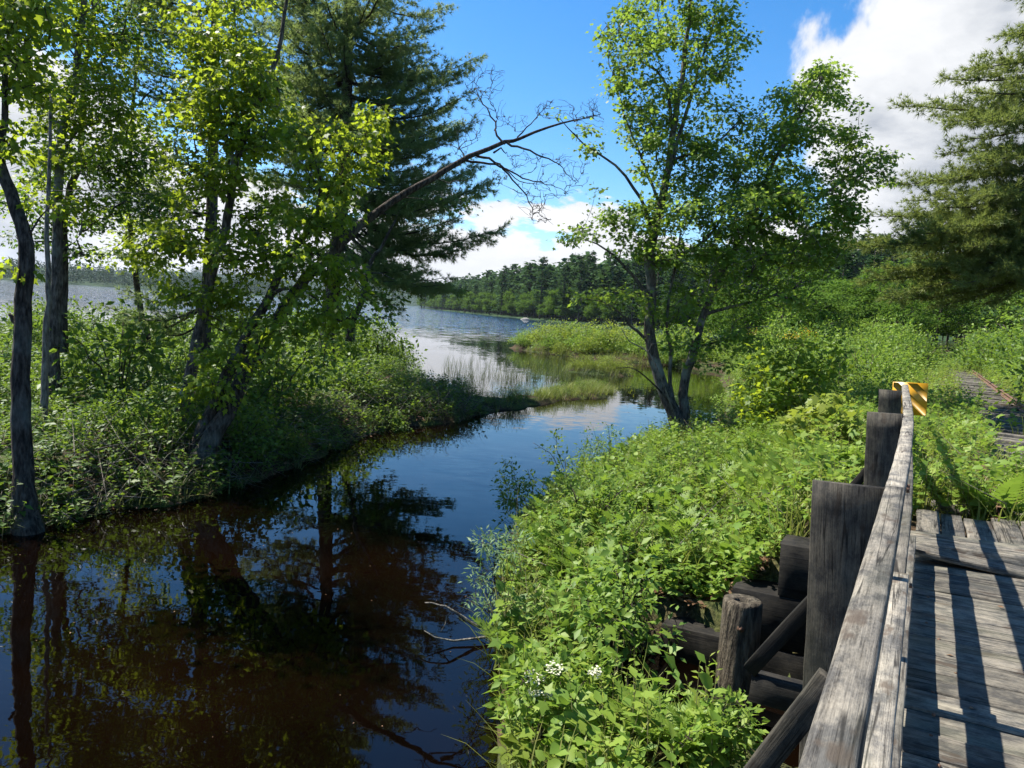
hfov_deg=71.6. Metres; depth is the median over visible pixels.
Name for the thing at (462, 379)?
marsh shrub
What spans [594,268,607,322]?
pine tree
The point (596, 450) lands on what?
bush
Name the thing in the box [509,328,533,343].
marsh shrub
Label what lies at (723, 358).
marsh shrub
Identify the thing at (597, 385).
marsh shrub
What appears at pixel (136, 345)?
shrub
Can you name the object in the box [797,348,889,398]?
bush
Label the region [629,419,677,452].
bush
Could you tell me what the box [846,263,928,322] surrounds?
broadleaf tree
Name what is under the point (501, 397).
marsh shrub
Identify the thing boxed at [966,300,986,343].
conifer tree
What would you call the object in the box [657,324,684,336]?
marsh shrub
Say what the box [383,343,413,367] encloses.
shrub
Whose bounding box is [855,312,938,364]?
bush
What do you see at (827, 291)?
broadleaf tree
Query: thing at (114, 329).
shrub
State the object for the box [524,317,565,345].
marsh shrub
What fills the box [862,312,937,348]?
bush
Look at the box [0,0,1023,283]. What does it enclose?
sky
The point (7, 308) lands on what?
shrub
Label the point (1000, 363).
bush
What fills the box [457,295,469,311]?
birch tree
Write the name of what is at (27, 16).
dark trunk tree
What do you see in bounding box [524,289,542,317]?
birch tree
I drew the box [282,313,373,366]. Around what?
shrub
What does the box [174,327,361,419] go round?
shrub
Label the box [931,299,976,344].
broadleaf tree
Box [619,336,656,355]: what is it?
marsh shrub
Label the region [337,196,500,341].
slender tree
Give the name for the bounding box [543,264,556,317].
pine tree
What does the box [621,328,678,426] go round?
bare limb
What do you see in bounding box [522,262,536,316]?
pine tree
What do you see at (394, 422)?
shrub
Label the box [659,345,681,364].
marsh shrub
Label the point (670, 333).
marsh shrub
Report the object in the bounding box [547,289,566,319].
birch tree
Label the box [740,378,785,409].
bush
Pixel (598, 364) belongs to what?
marsh shrub
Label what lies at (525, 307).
birch tree
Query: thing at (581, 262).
pine tree
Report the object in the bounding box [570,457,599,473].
bush
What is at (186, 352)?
shrub
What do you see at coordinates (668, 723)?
fern
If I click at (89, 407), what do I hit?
shrub
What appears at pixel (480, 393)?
marsh shrub
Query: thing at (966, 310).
broadleaf tree
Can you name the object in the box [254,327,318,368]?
shrub
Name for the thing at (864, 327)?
bush
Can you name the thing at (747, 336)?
bush
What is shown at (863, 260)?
pine tree
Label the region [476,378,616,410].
grass
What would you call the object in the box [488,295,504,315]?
birch tree
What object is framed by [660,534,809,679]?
abutment wall
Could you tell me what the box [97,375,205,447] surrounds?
shrub
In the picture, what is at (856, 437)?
bush
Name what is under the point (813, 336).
bush
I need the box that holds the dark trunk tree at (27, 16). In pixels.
[0,0,97,535]
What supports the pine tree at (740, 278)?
on the ground at (710, 614)
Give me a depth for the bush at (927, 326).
57.77 m
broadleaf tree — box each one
[699,284,763,346]
[709,303,755,339]
[715,296,778,350]
[737,262,843,336]
[739,314,776,346]
[759,284,808,332]
[764,287,833,331]
[784,288,846,341]
[795,282,864,333]
[804,296,863,334]
[808,277,877,330]
[812,277,874,310]
[814,279,880,327]
[819,289,871,336]
[839,272,915,334]
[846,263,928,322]
[863,278,916,325]
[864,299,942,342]
[874,251,929,322]
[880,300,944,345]
[894,280,969,335]
[909,279,990,345]
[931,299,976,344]
[939,302,985,344]
[972,284,1023,338]
[986,292,1023,342]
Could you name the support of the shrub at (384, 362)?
on the ground at (710, 614)
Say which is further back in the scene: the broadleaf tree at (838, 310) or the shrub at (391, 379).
the broadleaf tree at (838, 310)
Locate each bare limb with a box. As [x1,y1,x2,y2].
[620,367,675,408]
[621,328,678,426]
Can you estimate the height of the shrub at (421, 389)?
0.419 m
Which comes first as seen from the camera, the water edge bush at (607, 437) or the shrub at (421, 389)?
the water edge bush at (607, 437)
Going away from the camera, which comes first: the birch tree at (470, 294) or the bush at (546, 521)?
the bush at (546, 521)
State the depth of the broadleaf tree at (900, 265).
77.14 m
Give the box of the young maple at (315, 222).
[167,97,409,457]
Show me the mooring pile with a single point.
(740, 632)
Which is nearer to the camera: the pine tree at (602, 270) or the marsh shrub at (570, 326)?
the marsh shrub at (570, 326)
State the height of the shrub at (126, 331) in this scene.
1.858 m
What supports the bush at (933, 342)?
on the ground at (710, 614)
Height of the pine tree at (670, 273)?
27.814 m
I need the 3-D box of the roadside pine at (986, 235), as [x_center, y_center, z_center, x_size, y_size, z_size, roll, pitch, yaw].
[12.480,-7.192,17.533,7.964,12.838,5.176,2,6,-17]
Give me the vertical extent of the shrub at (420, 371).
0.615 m
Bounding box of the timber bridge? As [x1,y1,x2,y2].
[744,384,1023,767]
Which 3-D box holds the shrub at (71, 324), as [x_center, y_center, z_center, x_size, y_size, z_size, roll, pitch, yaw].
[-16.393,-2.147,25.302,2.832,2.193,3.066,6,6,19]
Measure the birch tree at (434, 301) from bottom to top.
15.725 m
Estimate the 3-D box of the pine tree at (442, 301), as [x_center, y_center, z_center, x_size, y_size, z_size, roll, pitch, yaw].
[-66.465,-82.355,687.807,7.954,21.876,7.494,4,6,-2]
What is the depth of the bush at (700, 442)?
12.20 m
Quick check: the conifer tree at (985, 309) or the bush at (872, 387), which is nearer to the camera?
the bush at (872, 387)
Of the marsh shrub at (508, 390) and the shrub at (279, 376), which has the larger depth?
the marsh shrub at (508, 390)
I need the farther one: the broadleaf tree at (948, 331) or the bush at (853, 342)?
the broadleaf tree at (948, 331)
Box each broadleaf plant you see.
[488,720,536,767]
[544,716,631,763]
[551,679,627,747]
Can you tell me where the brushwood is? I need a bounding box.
[0,359,1016,733]
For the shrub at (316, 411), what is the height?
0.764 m
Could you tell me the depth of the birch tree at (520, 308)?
366.52 m
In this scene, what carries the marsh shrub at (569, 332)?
on the ground at (710, 614)
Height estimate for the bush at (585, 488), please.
1.332 m
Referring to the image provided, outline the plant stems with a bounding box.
[0,344,1023,767]
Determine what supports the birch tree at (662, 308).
on the ground at (710, 614)
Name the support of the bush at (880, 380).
on the ground at (710, 614)
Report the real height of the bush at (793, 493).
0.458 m
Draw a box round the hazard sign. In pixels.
[892,382,927,415]
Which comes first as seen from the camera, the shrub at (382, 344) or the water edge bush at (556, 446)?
the water edge bush at (556, 446)
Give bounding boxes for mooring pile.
[713,594,762,718]
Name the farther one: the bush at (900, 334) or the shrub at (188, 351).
the bush at (900, 334)
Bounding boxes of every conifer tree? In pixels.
[807,263,832,289]
[824,251,857,294]
[852,251,883,311]
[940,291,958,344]
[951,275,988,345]
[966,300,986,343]
[978,295,1004,329]
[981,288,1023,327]
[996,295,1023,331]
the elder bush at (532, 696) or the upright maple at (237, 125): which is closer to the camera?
the elder bush at (532, 696)
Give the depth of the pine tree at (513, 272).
419.11 m
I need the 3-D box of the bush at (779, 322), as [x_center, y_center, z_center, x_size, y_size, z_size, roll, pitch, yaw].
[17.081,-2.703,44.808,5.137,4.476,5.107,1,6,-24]
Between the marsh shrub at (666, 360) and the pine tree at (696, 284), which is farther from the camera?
the pine tree at (696, 284)
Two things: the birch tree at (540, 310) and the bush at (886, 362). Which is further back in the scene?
the birch tree at (540, 310)
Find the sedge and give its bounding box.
[0,394,507,534]
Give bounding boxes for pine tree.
[439,293,446,309]
[472,283,479,312]
[482,270,491,312]
[485,281,492,313]
[495,272,506,314]
[506,264,518,315]
[518,272,529,315]
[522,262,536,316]
[531,256,549,318]
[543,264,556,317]
[554,263,572,321]
[565,252,579,319]
[569,259,589,322]
[570,254,586,319]
[580,250,597,320]
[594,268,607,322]
[603,249,616,320]
[609,269,621,322]
[615,261,631,323]
[623,253,645,324]
[625,260,645,323]
[644,251,666,310]
[657,253,683,323]
[676,269,686,324]
[688,264,707,297]
[694,269,707,322]
[705,267,715,329]
[729,247,747,328]
[743,253,763,295]
[765,241,789,308]
[780,249,801,287]
[795,239,821,289]
[829,237,849,279]
[833,247,858,283]
[849,238,867,279]
[852,231,876,278]
[865,231,893,267]
[886,249,898,265]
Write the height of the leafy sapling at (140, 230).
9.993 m
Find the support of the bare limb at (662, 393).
attached to the maple tree at (755, 196)
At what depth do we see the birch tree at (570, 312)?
309.44 m
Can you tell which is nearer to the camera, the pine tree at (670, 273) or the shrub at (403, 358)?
the shrub at (403, 358)
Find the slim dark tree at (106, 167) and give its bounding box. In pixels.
[0,0,211,352]
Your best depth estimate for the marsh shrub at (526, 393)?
23.62 m
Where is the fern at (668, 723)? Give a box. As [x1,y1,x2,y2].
[640,688,723,750]
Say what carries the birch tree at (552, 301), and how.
on the ground at (710, 614)
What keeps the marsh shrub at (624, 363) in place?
on the ground at (710, 614)
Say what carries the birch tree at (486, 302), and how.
on the ground at (710, 614)
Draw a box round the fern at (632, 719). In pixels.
[605,676,688,741]
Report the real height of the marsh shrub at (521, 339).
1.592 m
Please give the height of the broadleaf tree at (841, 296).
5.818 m
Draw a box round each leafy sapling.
[77,0,201,341]
[557,524,689,686]
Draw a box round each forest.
[0,258,345,297]
[128,265,419,304]
[426,236,979,323]
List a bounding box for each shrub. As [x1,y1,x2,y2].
[0,295,45,324]
[0,303,73,360]
[0,316,42,346]
[0,329,41,373]
[0,337,41,364]
[0,339,116,398]
[0,356,64,402]
[0,376,78,413]
[0,391,75,434]
[0,402,68,447]
[1,292,45,325]
[30,298,207,413]
[32,295,103,347]
[33,330,110,383]
[41,332,105,355]
[45,388,162,456]
[68,304,108,330]
[68,307,110,340]
[80,301,126,336]
[80,332,174,375]
[84,357,168,394]
[87,373,168,415]
[91,309,173,355]
[94,316,131,338]
[96,347,169,387]
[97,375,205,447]
[103,304,151,336]
[107,310,151,347]
[124,387,203,426]
[136,323,216,377]
[151,311,230,347]
[161,329,226,369]
[168,365,310,430]
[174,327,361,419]
[183,315,232,340]
[194,390,291,473]
[197,341,313,388]
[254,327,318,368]
[257,318,382,391]
[260,407,291,425]
[270,339,331,371]
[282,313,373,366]
[287,395,338,430]
[295,352,394,400]
[314,330,377,363]
[318,314,375,357]
[344,339,370,359]
[351,312,427,362]
[359,329,388,356]
[360,366,418,396]
[367,353,410,374]
[367,405,413,431]
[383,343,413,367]
[386,338,423,369]
[390,349,410,366]
[408,366,425,376]
[410,383,437,397]
[449,372,478,392]
[456,377,481,397]
[463,382,490,403]
[484,390,507,407]
[493,377,528,401]
[500,389,527,404]
[507,330,535,346]
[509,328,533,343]
[512,384,524,394]
[517,321,552,342]
[518,385,534,398]
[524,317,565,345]
[527,323,572,340]
[531,329,562,349]
[532,386,546,398]
[546,322,588,348]
[547,383,562,396]
[548,319,581,344]
[550,339,571,354]
[555,319,586,334]
[557,316,600,346]
[557,384,577,397]
[561,322,603,352]
[565,355,583,367]
[570,332,604,353]
[572,378,592,392]
[576,353,594,369]
[580,317,633,353]
[582,377,601,391]
[583,357,604,370]
[587,327,624,352]
[595,356,615,368]
[598,377,611,389]
[600,355,619,370]
[604,322,634,340]
[605,323,639,344]
[612,330,660,354]
[612,359,630,372]
[616,358,633,373]
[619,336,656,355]
[621,322,663,352]
[639,343,675,357]
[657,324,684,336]
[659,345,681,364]
[660,323,687,345]
[662,341,698,361]
[663,326,712,355]
[663,332,697,357]
[675,334,716,360]
[680,332,738,361]
[684,324,719,345]
[702,337,729,360]
[702,342,747,363]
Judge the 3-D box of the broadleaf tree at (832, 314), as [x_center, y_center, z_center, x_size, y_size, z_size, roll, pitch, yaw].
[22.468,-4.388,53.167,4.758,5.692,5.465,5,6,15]
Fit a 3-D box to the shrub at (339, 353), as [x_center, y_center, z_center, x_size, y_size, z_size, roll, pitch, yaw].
[-4.927,-0.825,20.182,3.609,2.600,3.281,8,7,34]
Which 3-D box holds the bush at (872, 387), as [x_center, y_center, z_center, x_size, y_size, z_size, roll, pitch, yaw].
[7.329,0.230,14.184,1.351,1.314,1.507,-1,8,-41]
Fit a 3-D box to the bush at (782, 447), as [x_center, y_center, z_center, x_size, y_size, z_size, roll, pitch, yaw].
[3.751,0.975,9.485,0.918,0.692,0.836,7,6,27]
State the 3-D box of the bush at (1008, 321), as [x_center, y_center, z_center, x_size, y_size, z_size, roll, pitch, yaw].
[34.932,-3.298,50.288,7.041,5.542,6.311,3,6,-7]
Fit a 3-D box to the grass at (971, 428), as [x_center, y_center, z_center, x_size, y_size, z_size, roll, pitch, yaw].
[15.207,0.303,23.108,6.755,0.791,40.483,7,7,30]
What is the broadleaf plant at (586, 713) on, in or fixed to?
on the ground at (710, 614)
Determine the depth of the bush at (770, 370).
26.09 m
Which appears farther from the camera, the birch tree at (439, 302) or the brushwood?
the birch tree at (439, 302)
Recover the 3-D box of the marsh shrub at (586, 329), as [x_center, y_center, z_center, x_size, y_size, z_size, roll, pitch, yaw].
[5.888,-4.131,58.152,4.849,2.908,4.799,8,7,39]
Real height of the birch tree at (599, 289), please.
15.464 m
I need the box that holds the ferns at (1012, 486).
[469,398,1023,719]
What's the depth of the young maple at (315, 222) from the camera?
10.98 m
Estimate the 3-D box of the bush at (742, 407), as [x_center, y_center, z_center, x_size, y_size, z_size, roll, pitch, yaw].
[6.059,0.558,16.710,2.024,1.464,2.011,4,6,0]
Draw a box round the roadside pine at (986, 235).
[838,0,1023,312]
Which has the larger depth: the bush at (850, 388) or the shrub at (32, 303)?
the shrub at (32, 303)
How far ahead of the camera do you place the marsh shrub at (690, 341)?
52.01 m
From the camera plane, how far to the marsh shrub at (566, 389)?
25.91 m
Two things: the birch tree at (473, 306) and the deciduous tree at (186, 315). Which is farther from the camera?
the birch tree at (473, 306)
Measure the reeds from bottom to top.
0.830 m
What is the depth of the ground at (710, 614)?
10.80 m
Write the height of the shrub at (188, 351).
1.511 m
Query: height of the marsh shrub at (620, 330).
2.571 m
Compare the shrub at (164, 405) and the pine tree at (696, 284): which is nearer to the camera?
the shrub at (164, 405)
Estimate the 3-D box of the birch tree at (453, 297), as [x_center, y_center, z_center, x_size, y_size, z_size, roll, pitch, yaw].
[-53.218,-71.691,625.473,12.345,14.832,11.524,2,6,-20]
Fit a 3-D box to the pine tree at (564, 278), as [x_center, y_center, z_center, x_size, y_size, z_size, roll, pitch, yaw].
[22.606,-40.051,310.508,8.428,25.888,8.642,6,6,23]
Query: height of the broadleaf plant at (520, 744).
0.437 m
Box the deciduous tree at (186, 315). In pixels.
[81,0,289,351]
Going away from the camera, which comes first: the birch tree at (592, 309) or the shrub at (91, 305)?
the shrub at (91, 305)
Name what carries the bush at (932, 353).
on the ground at (710, 614)
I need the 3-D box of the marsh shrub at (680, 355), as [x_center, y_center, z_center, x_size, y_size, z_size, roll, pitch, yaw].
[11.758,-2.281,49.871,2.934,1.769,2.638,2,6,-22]
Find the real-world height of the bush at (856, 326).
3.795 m
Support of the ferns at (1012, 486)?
on the ground at (710, 614)
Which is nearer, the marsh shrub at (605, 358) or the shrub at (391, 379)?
the shrub at (391, 379)
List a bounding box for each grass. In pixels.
[447,393,1023,767]
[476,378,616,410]
[527,344,661,376]
[794,366,1023,519]
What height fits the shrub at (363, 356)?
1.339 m
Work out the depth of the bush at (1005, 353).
31.86 m
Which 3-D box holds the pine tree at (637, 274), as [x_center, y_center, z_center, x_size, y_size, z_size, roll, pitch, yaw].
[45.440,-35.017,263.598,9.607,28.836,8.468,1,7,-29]
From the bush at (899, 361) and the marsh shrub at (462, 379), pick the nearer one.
the marsh shrub at (462, 379)
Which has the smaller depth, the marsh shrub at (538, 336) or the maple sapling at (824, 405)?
the maple sapling at (824, 405)
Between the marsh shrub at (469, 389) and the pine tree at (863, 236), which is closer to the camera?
the marsh shrub at (469, 389)
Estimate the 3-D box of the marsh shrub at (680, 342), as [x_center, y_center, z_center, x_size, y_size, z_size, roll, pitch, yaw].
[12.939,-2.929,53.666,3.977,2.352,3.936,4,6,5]
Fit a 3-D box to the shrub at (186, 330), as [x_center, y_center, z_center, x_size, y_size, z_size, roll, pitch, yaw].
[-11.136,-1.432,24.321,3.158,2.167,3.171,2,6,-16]
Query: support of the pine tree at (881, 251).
on the ground at (710, 614)
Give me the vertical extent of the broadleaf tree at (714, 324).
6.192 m
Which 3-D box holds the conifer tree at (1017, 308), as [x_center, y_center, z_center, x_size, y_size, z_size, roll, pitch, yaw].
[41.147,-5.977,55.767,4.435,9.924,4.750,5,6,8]
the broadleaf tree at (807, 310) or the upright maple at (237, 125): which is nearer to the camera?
the upright maple at (237, 125)
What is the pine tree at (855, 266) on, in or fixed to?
on the ground at (710, 614)
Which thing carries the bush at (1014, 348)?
on the ground at (710, 614)
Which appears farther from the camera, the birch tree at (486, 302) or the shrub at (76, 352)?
the birch tree at (486, 302)
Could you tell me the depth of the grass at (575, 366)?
51.15 m
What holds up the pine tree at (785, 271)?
on the ground at (710, 614)
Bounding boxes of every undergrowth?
[0,330,489,533]
[482,340,1023,767]
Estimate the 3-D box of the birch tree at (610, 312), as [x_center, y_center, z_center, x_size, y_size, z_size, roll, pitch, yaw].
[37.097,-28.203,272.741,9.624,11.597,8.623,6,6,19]
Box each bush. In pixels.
[489,456,551,535]
[489,633,626,747]
[514,506,572,555]
[534,427,576,493]
[536,430,641,541]
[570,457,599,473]
[571,422,619,465]
[573,422,632,467]
[587,491,663,553]
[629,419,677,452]
[629,452,678,497]
[641,441,673,463]
[652,683,769,767]
[654,512,717,584]
[680,413,718,438]
[687,431,717,454]
[690,408,731,429]
[708,426,735,443]
[709,372,756,406]
[711,445,744,474]
[714,316,756,352]
[721,375,794,429]
[723,325,766,354]
[724,410,779,451]
[725,334,858,433]
[731,352,760,376]
[734,345,782,378]
[736,317,790,356]
[738,309,811,355]
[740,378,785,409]
[743,320,795,357]
[751,360,784,387]
[763,317,832,354]
[766,429,807,459]
[766,479,809,511]
[767,328,898,387]
[782,328,833,361]
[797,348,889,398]
[800,315,845,345]
[814,327,916,379]
[815,316,862,344]
[819,331,928,387]
[820,333,873,356]
[824,311,908,357]
[831,327,900,372]
[832,315,877,336]
[833,318,895,345]
[835,381,866,398]
[842,305,919,335]
[846,425,864,444]
[851,323,932,371]
[851,361,899,391]
[853,364,930,408]
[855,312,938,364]
[858,338,929,382]
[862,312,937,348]
[865,354,902,380]
[871,320,938,353]
[878,317,941,363]
[880,342,925,378]
[885,328,956,372]
[885,345,925,370]
[914,325,946,362]
[918,339,950,369]
[942,327,1014,372]
[946,328,995,363]
[948,318,1020,366]
[949,298,1023,365]
[959,296,1023,364]
[963,334,1022,367]
[971,347,1023,404]
[974,316,1023,383]
[980,334,1023,374]
[985,357,1020,382]
[986,345,1019,372]
[991,349,1023,394]
[994,297,1023,368]
[994,331,1023,368]
[996,342,1023,391]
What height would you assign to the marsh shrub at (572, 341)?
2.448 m
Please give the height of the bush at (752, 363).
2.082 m
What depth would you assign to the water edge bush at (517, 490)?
9.57 m
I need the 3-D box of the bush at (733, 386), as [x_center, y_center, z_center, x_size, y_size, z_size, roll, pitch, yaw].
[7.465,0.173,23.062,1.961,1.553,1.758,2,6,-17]
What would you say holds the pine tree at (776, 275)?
on the ground at (710, 614)
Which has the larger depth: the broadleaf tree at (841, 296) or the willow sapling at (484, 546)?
the broadleaf tree at (841, 296)
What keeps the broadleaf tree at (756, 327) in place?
on the ground at (710, 614)
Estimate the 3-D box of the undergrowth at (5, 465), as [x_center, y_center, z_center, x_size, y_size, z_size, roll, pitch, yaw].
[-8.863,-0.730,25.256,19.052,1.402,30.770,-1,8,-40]
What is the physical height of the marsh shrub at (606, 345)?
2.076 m
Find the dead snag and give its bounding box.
[10,94,145,421]
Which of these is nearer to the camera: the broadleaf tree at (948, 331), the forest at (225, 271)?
the broadleaf tree at (948, 331)
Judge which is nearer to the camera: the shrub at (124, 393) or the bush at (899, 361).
the shrub at (124, 393)
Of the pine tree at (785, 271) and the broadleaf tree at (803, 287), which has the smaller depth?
the broadleaf tree at (803, 287)
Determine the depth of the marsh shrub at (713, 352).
50.88 m
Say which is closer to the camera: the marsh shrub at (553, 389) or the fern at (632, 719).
the fern at (632, 719)
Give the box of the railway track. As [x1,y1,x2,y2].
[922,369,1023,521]
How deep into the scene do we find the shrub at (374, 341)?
30.71 m
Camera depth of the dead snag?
11.57 m
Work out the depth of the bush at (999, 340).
33.52 m
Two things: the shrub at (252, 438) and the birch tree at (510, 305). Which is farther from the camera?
the birch tree at (510, 305)
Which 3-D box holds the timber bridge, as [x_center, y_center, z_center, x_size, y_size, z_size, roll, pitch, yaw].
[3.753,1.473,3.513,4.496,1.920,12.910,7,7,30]
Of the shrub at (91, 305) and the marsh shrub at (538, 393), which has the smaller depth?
the marsh shrub at (538, 393)
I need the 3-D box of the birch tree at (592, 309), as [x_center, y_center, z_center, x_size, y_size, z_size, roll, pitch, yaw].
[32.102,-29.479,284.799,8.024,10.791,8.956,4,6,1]
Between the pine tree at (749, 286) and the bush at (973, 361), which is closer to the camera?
the bush at (973, 361)
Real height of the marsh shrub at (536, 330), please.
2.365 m
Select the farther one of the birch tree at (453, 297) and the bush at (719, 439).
the birch tree at (453, 297)
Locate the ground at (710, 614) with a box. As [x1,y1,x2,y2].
[0,264,1020,767]
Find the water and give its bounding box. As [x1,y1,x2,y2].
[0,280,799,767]
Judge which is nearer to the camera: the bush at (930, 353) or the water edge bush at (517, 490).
the water edge bush at (517, 490)
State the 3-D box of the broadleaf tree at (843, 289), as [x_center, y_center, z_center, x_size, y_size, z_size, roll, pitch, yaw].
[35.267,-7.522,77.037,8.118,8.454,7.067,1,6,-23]
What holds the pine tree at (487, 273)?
on the ground at (710, 614)
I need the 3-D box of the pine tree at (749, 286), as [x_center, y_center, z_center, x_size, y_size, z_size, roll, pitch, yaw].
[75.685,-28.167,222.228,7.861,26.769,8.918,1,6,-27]
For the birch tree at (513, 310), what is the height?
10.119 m
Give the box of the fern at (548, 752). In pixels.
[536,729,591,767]
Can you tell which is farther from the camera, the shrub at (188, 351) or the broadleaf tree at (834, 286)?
the broadleaf tree at (834, 286)
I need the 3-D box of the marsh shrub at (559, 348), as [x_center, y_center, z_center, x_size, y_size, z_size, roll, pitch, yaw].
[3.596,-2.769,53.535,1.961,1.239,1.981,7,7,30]
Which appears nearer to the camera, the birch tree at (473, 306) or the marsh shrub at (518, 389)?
the marsh shrub at (518, 389)
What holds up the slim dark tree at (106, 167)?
on the ground at (710, 614)
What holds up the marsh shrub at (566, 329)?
on the ground at (710, 614)
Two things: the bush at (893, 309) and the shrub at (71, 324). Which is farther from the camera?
the bush at (893, 309)
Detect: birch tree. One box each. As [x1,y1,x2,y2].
[430,296,439,308]
[437,295,444,306]
[445,294,455,307]
[452,300,460,308]
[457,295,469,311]
[462,292,472,312]
[465,291,479,312]
[467,295,480,311]
[474,291,487,313]
[481,292,495,313]
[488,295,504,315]
[499,289,518,315]
[505,301,514,312]
[511,300,519,312]
[515,293,533,317]
[521,298,532,316]
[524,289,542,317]
[536,295,551,319]
[543,289,558,319]
[544,290,565,319]
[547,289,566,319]
[554,293,574,320]
[565,294,582,321]
[583,299,600,323]
[586,286,614,323]
[598,296,619,324]
[638,297,663,322]
[658,292,691,326]
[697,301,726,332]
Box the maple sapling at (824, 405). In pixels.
[773,382,871,443]
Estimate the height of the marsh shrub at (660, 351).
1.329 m
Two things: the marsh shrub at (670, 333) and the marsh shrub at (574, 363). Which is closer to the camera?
the marsh shrub at (574, 363)
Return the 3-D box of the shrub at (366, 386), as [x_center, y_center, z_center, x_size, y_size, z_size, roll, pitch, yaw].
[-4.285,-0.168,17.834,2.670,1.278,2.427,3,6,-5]
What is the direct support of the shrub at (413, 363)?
on the ground at (710, 614)
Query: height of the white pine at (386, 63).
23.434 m
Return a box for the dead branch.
[424,602,488,641]
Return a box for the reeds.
[441,350,637,395]
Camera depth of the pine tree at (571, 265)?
337.56 m
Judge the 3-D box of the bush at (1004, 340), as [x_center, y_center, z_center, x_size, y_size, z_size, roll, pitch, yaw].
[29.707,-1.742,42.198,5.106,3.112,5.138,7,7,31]
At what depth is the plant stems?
8.33 m
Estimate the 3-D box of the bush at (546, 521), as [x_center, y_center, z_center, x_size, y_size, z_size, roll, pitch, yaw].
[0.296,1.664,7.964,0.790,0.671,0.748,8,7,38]
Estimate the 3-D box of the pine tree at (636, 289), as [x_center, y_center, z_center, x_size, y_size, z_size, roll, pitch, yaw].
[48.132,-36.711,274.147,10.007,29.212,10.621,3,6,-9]
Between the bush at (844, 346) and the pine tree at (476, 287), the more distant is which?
the pine tree at (476, 287)
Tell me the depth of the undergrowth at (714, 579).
6.85 m
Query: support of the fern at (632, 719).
on the ground at (710, 614)
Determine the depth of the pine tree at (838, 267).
207.60 m
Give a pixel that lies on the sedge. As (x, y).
(242, 482)
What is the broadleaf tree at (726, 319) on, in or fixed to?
on the ground at (710, 614)
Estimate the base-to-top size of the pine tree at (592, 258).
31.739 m
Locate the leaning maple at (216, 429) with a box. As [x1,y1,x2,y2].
[187,66,603,468]
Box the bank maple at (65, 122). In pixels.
[0,0,154,397]
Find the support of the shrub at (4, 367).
on the ground at (710, 614)
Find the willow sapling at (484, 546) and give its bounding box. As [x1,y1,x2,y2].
[458,519,536,628]
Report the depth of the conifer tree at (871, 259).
78.76 m
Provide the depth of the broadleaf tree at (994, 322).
62.70 m
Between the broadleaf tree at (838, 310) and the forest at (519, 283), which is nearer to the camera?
the broadleaf tree at (838, 310)
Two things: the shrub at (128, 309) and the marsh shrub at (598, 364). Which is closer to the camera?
the shrub at (128, 309)
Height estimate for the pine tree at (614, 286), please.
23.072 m
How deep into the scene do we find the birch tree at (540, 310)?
335.26 m
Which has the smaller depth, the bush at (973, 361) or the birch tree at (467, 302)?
the bush at (973, 361)
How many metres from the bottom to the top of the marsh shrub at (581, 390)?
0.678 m
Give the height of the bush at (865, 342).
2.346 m
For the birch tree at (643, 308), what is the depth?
253.13 m
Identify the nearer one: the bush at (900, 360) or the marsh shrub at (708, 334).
the bush at (900, 360)
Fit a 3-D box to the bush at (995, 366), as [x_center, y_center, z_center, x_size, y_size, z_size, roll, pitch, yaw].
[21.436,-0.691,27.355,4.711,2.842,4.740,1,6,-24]
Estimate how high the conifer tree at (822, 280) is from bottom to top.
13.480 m
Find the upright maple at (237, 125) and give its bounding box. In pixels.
[100,0,316,429]
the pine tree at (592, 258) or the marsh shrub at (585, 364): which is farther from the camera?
the pine tree at (592, 258)
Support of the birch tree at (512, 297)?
on the ground at (710, 614)
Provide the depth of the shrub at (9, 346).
17.31 m
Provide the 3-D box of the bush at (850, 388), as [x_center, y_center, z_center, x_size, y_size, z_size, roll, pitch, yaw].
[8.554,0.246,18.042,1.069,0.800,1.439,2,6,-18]
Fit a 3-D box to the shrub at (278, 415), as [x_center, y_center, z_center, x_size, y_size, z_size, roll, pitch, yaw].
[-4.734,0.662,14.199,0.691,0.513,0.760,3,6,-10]
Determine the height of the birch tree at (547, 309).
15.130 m
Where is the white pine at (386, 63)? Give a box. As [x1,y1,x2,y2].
[220,0,513,370]
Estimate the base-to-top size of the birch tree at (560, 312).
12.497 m
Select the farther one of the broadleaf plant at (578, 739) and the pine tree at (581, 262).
the pine tree at (581, 262)
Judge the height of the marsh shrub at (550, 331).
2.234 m
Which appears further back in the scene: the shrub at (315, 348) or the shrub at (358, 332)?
the shrub at (358, 332)
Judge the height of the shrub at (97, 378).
2.440 m
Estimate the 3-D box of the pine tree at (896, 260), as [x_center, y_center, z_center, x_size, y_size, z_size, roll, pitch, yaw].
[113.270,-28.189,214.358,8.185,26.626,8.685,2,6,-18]
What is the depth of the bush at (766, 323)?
49.35 m
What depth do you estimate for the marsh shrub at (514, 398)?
22.38 m
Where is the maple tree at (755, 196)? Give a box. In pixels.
[539,0,914,431]
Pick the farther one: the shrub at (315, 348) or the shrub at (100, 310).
the shrub at (100, 310)
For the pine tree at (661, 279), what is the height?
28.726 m

